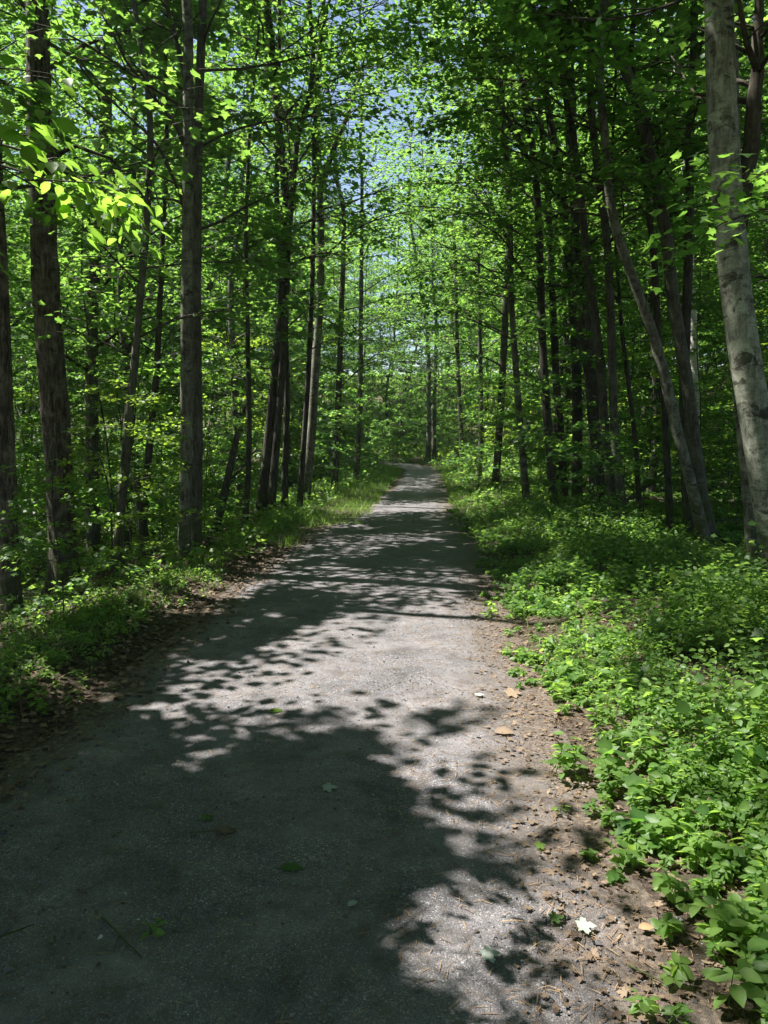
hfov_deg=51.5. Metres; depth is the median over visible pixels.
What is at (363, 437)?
sapling
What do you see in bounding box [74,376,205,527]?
sapling
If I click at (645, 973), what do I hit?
twig
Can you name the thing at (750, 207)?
maple tree
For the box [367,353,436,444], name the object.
sapling
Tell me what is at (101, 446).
sapling
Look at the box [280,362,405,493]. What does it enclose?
sapling
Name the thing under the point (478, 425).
sapling
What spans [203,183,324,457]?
forest tree
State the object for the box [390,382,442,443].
sapling
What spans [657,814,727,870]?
seedling
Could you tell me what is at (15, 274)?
forest tree
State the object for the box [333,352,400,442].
sapling
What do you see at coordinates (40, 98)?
maple tree
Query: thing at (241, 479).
sapling
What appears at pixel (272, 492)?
maple tree
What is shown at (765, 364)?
sapling
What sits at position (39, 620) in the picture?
undergrowth
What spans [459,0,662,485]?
forest tree
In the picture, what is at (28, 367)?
forest tree
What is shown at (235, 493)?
sapling
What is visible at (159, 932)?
seedling
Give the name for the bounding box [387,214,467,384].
forest tree
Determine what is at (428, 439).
maple tree
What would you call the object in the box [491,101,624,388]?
forest tree
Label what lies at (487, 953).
fallen leaf
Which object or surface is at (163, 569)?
dead branch
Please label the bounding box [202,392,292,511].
sapling
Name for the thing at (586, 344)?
maple tree
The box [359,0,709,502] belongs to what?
maple tree
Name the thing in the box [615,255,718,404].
forest tree
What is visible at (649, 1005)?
seedling
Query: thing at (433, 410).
maple tree
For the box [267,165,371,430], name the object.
forest tree
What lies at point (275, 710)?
fallen leaf
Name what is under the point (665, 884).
seedling
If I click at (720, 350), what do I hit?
forest tree
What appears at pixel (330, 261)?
forest tree
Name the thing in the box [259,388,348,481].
sapling
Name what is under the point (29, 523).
sapling
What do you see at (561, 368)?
forest tree
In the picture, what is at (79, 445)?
sapling
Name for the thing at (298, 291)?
forest tree
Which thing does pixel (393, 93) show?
sky
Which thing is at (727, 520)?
fallen log
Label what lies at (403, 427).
sapling
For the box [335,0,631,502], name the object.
maple tree
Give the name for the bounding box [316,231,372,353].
forest tree
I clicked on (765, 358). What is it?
sapling
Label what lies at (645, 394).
sapling
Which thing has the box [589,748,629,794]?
seedling
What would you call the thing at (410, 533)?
gravel path
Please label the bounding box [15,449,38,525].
sapling
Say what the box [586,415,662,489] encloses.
sapling
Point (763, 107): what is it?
forest tree
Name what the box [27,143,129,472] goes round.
forest tree
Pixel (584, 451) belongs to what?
sapling
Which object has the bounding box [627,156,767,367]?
forest tree
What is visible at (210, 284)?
forest tree
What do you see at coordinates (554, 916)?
fallen leaf
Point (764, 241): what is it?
forest tree
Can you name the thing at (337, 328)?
maple tree
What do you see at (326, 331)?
forest tree
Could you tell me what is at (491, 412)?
forest tree
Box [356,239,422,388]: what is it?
forest tree
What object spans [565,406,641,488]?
sapling
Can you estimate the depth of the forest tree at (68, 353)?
30.40 m
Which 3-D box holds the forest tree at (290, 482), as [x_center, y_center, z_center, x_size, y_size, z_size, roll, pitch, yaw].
[-3.358,-8.007,25.345,5.371,15.351,6.711,3,7,32]
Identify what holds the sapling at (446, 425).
on the ground at (20, 737)
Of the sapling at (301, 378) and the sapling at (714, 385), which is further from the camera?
the sapling at (301, 378)
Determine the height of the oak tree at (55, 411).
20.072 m
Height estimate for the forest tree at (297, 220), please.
23.329 m
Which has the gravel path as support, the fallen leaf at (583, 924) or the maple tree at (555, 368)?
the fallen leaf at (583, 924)
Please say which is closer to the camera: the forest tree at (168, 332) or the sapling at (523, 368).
the sapling at (523, 368)
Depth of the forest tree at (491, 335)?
36.56 m
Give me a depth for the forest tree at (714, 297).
27.61 m
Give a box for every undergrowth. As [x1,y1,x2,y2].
[0,460,372,723]
[16,365,767,524]
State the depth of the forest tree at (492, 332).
32.65 m
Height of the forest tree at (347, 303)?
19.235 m
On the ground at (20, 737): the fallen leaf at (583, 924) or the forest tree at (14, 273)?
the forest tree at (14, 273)
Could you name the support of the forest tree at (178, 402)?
on the ground at (20, 737)
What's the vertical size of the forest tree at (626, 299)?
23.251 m
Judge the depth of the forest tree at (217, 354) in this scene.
28.82 m
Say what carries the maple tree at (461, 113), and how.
on the ground at (20, 737)
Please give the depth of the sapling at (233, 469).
25.06 m
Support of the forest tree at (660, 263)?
on the ground at (20, 737)
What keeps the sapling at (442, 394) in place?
on the ground at (20, 737)
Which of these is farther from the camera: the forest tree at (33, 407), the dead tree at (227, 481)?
the forest tree at (33, 407)
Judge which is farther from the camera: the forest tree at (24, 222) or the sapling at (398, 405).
the sapling at (398, 405)
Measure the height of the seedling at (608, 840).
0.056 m
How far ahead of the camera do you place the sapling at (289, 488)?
23.92 m
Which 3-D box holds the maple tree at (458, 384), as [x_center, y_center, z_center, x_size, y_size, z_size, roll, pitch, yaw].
[2.855,-10.512,30.371,6.723,18.434,6.591,-4,7,-33]
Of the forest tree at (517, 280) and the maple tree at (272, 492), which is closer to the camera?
the maple tree at (272, 492)
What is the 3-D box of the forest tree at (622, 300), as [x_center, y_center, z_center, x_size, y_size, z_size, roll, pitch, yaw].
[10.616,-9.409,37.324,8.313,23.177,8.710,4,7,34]
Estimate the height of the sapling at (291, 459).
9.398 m
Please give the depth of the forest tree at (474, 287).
72.34 m
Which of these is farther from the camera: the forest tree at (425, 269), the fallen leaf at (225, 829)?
the forest tree at (425, 269)
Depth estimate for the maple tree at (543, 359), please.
14.40 m
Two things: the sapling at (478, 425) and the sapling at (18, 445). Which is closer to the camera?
the sapling at (18, 445)
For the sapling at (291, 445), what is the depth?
26.12 m
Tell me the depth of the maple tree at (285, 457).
15.63 m
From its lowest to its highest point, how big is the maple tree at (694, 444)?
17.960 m
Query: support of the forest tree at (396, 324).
on the ground at (20, 737)
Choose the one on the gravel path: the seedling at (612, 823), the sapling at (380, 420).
the seedling at (612, 823)
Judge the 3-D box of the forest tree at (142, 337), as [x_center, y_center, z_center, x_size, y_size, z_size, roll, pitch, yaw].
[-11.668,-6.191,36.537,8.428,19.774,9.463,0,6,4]
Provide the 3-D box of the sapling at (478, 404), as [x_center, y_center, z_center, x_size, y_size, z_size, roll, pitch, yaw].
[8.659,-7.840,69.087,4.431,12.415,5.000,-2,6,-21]
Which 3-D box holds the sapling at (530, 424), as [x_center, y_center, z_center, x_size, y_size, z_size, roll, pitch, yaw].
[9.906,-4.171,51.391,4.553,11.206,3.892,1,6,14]
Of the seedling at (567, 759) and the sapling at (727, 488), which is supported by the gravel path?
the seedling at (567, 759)
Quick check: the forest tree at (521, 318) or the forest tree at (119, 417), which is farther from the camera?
the forest tree at (119, 417)
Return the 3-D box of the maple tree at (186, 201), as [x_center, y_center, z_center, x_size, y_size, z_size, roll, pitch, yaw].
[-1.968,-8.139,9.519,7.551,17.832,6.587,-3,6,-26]
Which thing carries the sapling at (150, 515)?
on the ground at (20, 737)
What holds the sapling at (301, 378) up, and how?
on the ground at (20, 737)
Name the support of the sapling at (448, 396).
on the ground at (20, 737)
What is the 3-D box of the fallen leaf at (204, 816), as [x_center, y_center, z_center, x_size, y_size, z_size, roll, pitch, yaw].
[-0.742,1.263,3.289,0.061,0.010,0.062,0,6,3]
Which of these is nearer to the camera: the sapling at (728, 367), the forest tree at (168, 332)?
the sapling at (728, 367)
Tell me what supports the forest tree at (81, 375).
on the ground at (20, 737)
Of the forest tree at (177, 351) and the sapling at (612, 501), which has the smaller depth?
the sapling at (612, 501)
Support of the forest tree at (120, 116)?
on the ground at (20, 737)
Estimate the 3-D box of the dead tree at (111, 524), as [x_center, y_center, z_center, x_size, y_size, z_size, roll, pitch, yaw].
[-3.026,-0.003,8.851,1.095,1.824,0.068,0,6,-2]
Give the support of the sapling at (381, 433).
on the ground at (20, 737)
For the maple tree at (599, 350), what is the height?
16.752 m
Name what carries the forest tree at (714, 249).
on the ground at (20, 737)
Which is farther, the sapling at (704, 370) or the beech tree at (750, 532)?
the sapling at (704, 370)
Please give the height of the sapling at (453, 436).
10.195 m
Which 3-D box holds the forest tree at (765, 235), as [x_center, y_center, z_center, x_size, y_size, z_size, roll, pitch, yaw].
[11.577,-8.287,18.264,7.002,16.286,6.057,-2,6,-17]
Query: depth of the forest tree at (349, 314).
74.05 m
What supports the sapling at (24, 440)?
on the ground at (20, 737)
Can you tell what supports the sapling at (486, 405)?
on the ground at (20, 737)
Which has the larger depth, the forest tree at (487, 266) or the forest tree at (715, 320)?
the forest tree at (487, 266)
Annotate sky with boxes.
[0,0,767,374]
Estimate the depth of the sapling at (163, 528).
14.39 m
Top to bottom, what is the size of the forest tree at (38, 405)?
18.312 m
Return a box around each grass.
[0,452,716,719]
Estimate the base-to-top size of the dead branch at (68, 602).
0.442 m
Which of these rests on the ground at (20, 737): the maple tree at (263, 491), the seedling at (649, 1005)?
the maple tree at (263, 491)
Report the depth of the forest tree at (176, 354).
51.12 m
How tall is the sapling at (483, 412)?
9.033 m
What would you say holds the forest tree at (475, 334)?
on the ground at (20, 737)
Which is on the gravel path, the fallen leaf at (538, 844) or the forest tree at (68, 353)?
the fallen leaf at (538, 844)
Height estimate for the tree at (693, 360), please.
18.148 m
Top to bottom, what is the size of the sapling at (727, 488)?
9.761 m
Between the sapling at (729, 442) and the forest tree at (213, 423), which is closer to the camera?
the sapling at (729, 442)
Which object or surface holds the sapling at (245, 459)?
on the ground at (20, 737)
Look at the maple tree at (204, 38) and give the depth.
10.38 m
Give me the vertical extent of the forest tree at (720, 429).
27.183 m
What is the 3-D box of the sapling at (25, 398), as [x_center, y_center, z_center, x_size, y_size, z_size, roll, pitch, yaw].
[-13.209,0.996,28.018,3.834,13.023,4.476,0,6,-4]
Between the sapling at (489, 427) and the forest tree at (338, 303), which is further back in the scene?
the forest tree at (338, 303)
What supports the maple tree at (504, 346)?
on the ground at (20, 737)
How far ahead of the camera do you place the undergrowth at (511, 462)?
44.17 m
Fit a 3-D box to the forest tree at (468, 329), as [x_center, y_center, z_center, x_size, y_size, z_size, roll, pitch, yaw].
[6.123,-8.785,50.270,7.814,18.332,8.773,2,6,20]
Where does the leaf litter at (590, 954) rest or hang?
on the ground at (20, 737)
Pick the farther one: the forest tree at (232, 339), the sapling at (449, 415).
the sapling at (449, 415)
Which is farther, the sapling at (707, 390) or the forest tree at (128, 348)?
the sapling at (707, 390)
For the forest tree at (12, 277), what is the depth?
12.44 m
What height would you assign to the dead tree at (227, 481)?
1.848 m
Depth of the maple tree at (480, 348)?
26.25 m
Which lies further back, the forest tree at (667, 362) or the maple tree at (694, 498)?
the forest tree at (667, 362)
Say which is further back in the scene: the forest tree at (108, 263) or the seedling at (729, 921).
the forest tree at (108, 263)
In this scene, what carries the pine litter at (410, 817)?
on the gravel path
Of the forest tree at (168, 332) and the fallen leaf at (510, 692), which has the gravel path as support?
the fallen leaf at (510, 692)
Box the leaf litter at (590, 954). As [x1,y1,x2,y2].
[0,482,766,1023]
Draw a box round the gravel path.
[0,457,721,1023]
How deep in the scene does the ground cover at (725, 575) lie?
5.23 m
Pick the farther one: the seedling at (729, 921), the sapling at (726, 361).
the sapling at (726, 361)
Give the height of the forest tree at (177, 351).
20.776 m
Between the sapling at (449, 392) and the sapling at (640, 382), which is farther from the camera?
the sapling at (449, 392)
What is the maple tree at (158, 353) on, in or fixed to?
on the ground at (20, 737)
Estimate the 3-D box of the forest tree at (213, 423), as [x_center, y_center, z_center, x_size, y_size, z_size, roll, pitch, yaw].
[-8.916,-8.492,39.275,8.989,25.062,9.419,1,6,14]
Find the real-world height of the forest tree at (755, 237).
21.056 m
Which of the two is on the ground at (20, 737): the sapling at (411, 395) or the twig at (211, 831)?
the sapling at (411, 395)
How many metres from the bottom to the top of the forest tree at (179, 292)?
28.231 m
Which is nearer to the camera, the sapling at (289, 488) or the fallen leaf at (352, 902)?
the fallen leaf at (352, 902)
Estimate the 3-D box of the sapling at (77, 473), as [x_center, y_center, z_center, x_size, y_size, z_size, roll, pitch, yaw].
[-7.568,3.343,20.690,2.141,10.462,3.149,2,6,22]
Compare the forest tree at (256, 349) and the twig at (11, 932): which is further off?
the forest tree at (256, 349)
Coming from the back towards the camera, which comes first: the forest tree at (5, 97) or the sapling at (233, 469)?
the sapling at (233, 469)
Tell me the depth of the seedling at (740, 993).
2.23 m
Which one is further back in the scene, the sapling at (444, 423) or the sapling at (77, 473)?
the sapling at (444, 423)
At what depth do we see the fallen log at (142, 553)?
12.44 m
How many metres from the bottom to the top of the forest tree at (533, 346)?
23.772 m
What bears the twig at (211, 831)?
on the gravel path
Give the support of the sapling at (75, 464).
on the ground at (20, 737)
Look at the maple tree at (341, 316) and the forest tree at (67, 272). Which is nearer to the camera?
the maple tree at (341, 316)
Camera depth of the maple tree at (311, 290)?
15.86 m
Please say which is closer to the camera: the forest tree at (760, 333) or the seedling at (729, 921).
the seedling at (729, 921)
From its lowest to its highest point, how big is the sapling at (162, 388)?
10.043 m
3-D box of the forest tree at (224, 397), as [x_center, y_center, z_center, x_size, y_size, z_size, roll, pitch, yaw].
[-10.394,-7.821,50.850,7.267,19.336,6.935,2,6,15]
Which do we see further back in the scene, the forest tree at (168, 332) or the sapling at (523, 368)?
the forest tree at (168, 332)
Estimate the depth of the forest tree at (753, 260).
21.17 m
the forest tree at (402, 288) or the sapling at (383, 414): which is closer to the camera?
the sapling at (383, 414)
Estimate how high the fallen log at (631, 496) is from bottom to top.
1.398 m
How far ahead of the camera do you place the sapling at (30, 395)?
19.42 m
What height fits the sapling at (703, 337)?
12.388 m
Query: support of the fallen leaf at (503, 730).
on the gravel path
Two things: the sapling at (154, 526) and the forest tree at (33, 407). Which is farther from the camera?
the forest tree at (33, 407)
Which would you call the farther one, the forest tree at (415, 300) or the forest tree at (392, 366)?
the forest tree at (415, 300)
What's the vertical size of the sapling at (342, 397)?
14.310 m
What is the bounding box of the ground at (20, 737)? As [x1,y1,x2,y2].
[0,371,767,1023]
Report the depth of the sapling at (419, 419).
63.73 m
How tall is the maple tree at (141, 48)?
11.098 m
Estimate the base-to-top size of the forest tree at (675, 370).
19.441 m
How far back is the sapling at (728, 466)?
22.36 m
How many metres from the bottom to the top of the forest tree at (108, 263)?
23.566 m
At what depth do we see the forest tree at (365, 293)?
64.68 m
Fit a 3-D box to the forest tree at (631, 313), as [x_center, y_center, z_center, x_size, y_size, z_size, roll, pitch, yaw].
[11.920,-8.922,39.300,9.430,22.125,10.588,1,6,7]
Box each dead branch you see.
[35,582,98,610]
[110,550,210,585]
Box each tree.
[0,0,75,342]
[0,0,169,344]
[0,0,176,276]
[0,0,291,575]
[0,0,327,575]
[0,0,409,552]
[0,0,421,560]
[0,1,262,547]
[0,3,141,528]
[0,5,173,461]
[0,14,68,391]
[0,24,71,161]
[0,117,212,620]
[1,0,211,523]
[2,40,208,553]
[4,111,35,405]
[4,141,75,468]
[5,95,144,409]
[6,133,164,423]
[8,0,305,551]
[9,243,68,415]
[9,290,35,370]
[10,242,77,416]
[11,29,177,424]
[12,206,87,464]
[14,0,283,599]
[16,307,81,457]
[24,229,165,476]
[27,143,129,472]
[57,0,378,529]
[60,204,205,458]
[60,429,160,577]
[64,86,229,507]
[67,236,139,450]
[70,31,296,437]
[72,229,179,419]
[88,207,221,433]
[99,197,226,433]
[109,0,429,511]
[112,0,445,518]
[114,61,274,428]
[117,46,302,488]
[122,0,360,524]
[123,103,358,397]
[136,102,349,476]
[145,283,225,481]
[147,0,328,514]
[147,126,321,435]
[164,11,384,492]
[168,0,453,502]
[168,0,487,513]
[170,0,437,506]
[172,234,270,452]
[176,138,333,472]
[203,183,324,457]
[206,448,256,514]
[208,154,377,455]
[210,431,257,534]
[216,199,357,406]
[239,0,439,489]
[259,184,356,430]
[265,190,370,417]
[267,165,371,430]
[295,0,464,481]
[307,225,376,416]
[309,204,370,401]
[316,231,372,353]
[321,228,405,444]
[322,213,388,423]
[325,188,407,414]
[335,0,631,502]
[337,177,450,452]
[341,105,494,461]
[342,132,494,456]
[345,250,422,401]
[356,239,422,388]
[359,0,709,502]
[363,1,586,479]
[364,2,547,471]
[365,0,707,504]
[366,117,484,460]
[372,0,645,487]
[372,0,767,526]
[375,0,754,524]
[380,154,503,447]
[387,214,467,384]
[391,185,485,400]
[394,0,767,542]
[412,2,716,503]
[415,242,501,426]
[420,0,767,547]
[428,0,758,502]
[429,110,597,453]
[430,247,528,437]
[431,146,547,442]
[433,0,767,533]
[439,166,559,426]
[439,194,499,361]
[442,242,502,366]
[456,1,704,418]
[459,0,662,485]
[459,133,624,446]
[461,3,700,479]
[461,138,557,385]
[463,0,767,565]
[464,195,536,447]
[466,23,662,425]
[473,158,637,419]
[475,0,767,530]
[483,209,571,446]
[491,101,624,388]
[509,0,721,517]
[515,0,767,476]
[533,98,678,386]
[534,153,709,434]
[535,20,767,474]
[535,58,766,465]
[549,1,767,426]
[551,1,767,494]
[583,137,701,389]
[601,158,713,405]
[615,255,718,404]
[617,30,767,399]
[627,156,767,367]
[629,0,767,582]
[632,157,767,379]
[637,150,767,294]
[655,1,767,296]
[661,0,767,356]
[674,49,767,341]
[674,104,767,421]
[679,0,767,320]
[694,22,767,372]
[695,84,767,380]
[699,63,767,435]
[704,130,767,404]
[747,132,767,300]
[747,150,767,318]
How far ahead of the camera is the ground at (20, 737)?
5.31 m
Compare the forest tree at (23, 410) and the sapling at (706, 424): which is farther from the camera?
the forest tree at (23, 410)
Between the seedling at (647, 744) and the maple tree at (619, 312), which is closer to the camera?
the seedling at (647, 744)
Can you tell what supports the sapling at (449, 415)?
on the ground at (20, 737)
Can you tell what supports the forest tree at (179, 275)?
on the ground at (20, 737)
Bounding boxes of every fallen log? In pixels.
[26,535,176,603]
[624,455,678,502]
[715,518,743,522]
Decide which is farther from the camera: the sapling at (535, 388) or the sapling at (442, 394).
the sapling at (442, 394)
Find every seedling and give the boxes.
[140,918,167,940]
[542,730,587,781]
[552,805,569,812]
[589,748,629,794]
[600,810,615,826]
[600,831,619,847]
[619,731,660,773]
[623,988,664,1016]
[636,808,695,852]
[649,864,702,911]
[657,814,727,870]
[690,893,761,950]
[701,938,767,1009]
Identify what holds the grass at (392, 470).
on the ground at (20, 737)
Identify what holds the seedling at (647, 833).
on the ground at (20, 737)
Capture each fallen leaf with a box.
[195,814,211,821]
[204,826,236,833]
[261,708,281,711]
[266,862,302,870]
[314,782,337,792]
[343,900,356,909]
[472,945,499,962]
[484,726,513,733]
[500,688,521,697]
[531,841,545,848]
[542,911,563,923]
[567,917,595,933]
[629,922,653,929]
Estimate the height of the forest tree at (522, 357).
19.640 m
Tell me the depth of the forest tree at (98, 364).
49.83 m
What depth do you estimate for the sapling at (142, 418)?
31.84 m
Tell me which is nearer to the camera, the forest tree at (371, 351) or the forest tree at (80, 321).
the forest tree at (80, 321)
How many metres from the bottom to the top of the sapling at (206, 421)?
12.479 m
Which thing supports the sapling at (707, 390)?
on the ground at (20, 737)
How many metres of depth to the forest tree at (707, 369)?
48.78 m
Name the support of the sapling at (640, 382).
on the ground at (20, 737)
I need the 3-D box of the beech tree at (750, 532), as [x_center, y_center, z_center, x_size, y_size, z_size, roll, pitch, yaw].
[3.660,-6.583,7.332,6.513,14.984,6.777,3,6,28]
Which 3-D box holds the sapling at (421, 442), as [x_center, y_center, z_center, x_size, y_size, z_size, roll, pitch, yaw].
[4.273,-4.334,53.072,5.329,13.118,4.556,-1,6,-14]
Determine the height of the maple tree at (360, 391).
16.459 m
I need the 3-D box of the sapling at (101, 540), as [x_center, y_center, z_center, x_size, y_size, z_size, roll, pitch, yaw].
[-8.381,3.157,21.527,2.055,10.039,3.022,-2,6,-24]
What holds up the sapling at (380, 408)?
on the ground at (20, 737)
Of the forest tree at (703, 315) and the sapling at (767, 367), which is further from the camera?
the forest tree at (703, 315)
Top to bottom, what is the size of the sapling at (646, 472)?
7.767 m
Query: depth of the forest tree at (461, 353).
64.53 m
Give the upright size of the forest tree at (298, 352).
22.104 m
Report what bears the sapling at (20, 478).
on the ground at (20, 737)
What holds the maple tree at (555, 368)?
on the ground at (20, 737)
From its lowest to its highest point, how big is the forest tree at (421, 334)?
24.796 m
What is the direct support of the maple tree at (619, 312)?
on the ground at (20, 737)
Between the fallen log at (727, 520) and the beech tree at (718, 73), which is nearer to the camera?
the beech tree at (718, 73)
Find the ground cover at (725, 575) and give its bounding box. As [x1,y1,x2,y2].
[433,459,767,1023]
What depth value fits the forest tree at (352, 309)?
80.72 m
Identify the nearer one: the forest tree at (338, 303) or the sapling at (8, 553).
the sapling at (8, 553)
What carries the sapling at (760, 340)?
on the ground at (20, 737)
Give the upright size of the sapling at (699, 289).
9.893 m
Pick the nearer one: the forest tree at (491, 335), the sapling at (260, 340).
the sapling at (260, 340)
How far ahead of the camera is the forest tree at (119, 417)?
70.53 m
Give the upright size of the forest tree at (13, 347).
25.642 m
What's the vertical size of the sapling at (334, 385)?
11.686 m
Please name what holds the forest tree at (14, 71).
on the ground at (20, 737)
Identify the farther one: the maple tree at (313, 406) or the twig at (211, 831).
the maple tree at (313, 406)
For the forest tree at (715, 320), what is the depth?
30.41 m
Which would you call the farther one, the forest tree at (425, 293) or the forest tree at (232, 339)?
the forest tree at (425, 293)
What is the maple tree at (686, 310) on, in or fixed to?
on the ground at (20, 737)
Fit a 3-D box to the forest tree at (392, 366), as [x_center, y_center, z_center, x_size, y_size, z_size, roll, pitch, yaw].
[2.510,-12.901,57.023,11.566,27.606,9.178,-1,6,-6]
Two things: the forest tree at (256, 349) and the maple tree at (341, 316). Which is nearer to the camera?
the maple tree at (341, 316)
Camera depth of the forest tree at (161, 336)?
55.08 m
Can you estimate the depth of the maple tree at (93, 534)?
14.03 m
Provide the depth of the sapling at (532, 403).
16.87 m
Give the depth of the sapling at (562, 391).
23.74 m
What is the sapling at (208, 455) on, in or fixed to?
on the ground at (20, 737)
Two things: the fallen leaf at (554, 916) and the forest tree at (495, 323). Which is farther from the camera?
the forest tree at (495, 323)
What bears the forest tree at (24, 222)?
on the ground at (20, 737)
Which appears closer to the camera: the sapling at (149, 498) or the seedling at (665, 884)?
the seedling at (665, 884)
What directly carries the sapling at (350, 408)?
on the ground at (20, 737)
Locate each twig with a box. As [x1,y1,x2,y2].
[0,923,33,937]
[101,916,141,957]
[190,828,241,835]
[628,964,667,985]
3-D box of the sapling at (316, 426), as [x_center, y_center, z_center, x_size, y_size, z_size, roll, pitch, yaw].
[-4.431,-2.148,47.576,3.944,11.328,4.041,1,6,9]
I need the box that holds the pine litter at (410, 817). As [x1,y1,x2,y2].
[0,589,766,1023]
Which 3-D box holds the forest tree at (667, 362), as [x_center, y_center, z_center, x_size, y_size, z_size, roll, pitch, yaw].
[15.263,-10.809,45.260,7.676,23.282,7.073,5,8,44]
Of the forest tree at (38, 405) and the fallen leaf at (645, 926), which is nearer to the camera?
the fallen leaf at (645, 926)
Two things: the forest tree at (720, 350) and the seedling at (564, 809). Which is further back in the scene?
the forest tree at (720, 350)
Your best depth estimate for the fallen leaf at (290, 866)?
2.91 m
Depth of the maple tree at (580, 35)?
11.28 m
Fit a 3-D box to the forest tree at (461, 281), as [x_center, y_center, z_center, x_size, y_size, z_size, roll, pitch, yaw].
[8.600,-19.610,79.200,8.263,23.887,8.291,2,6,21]
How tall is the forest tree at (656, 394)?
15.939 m
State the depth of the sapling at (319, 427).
44.34 m
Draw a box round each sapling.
[0,425,178,621]
[9,296,117,541]
[10,219,252,526]
[10,312,91,551]
[13,365,106,541]
[14,395,44,524]
[15,419,46,512]
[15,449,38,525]
[17,437,108,508]
[18,278,237,555]
[18,504,85,576]
[19,440,137,561]
[27,401,121,514]
[32,463,110,553]
[45,323,222,576]
[71,416,120,479]
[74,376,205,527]
[77,420,178,532]
[96,409,218,544]
[101,457,169,525]
[117,324,257,503]
[118,395,175,507]
[140,328,260,532]
[154,395,277,529]
[162,277,318,506]
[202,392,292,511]
[203,443,260,512]
[203,444,217,469]
[205,389,281,503]
[223,390,323,485]
[241,425,295,497]
[252,311,379,471]
[253,429,298,490]
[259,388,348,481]
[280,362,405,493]
[290,346,383,471]
[291,425,331,470]
[293,401,331,460]
[298,361,362,441]
[317,424,355,459]
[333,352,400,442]
[333,427,378,464]
[340,399,373,442]
[341,349,401,444]
[343,347,401,435]
[365,418,399,451]
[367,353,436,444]
[376,353,425,431]
[387,353,465,448]
[388,380,442,454]
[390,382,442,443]
[394,366,439,435]
[402,407,436,440]
[415,352,494,446]
[416,391,472,453]
[422,407,466,457]
[426,368,465,409]
[428,359,545,493]
[437,351,508,447]
[438,373,475,435]
[440,337,539,487]
[441,386,495,454]
[454,389,513,451]
[465,362,510,411]
[468,350,553,458]
[480,317,587,477]
[490,204,674,515]
[492,304,662,493]
[506,373,565,444]
[521,404,651,539]
[535,354,649,456]
[536,408,633,480]
[555,289,712,480]
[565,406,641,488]
[577,391,719,520]
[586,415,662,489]
[599,253,767,470]
[606,324,713,484]
[617,313,733,468]
[649,378,741,504]
[650,408,730,455]
[658,381,767,530]
[660,313,766,467]
[671,337,736,479]
[676,354,724,402]
[698,348,727,392]
[702,307,767,447]
[704,426,739,485]
[705,335,767,461]
[710,296,767,439]
[728,326,767,445]
[732,303,767,431]
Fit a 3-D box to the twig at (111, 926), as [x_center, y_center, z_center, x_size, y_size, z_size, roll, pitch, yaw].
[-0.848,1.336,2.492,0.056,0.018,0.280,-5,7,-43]
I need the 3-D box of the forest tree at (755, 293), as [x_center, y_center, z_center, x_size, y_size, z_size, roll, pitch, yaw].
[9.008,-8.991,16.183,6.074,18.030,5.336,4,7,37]
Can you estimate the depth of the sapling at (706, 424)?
29.40 m
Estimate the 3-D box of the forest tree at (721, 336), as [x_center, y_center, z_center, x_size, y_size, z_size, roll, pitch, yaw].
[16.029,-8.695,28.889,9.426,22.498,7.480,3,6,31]
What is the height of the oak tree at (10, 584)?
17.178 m
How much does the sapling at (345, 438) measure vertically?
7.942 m
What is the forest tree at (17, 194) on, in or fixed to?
on the ground at (20, 737)
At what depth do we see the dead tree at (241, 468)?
15.35 m
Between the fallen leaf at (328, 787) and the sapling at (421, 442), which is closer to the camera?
the fallen leaf at (328, 787)
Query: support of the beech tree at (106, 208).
on the ground at (20, 737)
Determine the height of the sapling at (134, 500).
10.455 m
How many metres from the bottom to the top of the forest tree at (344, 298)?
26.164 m

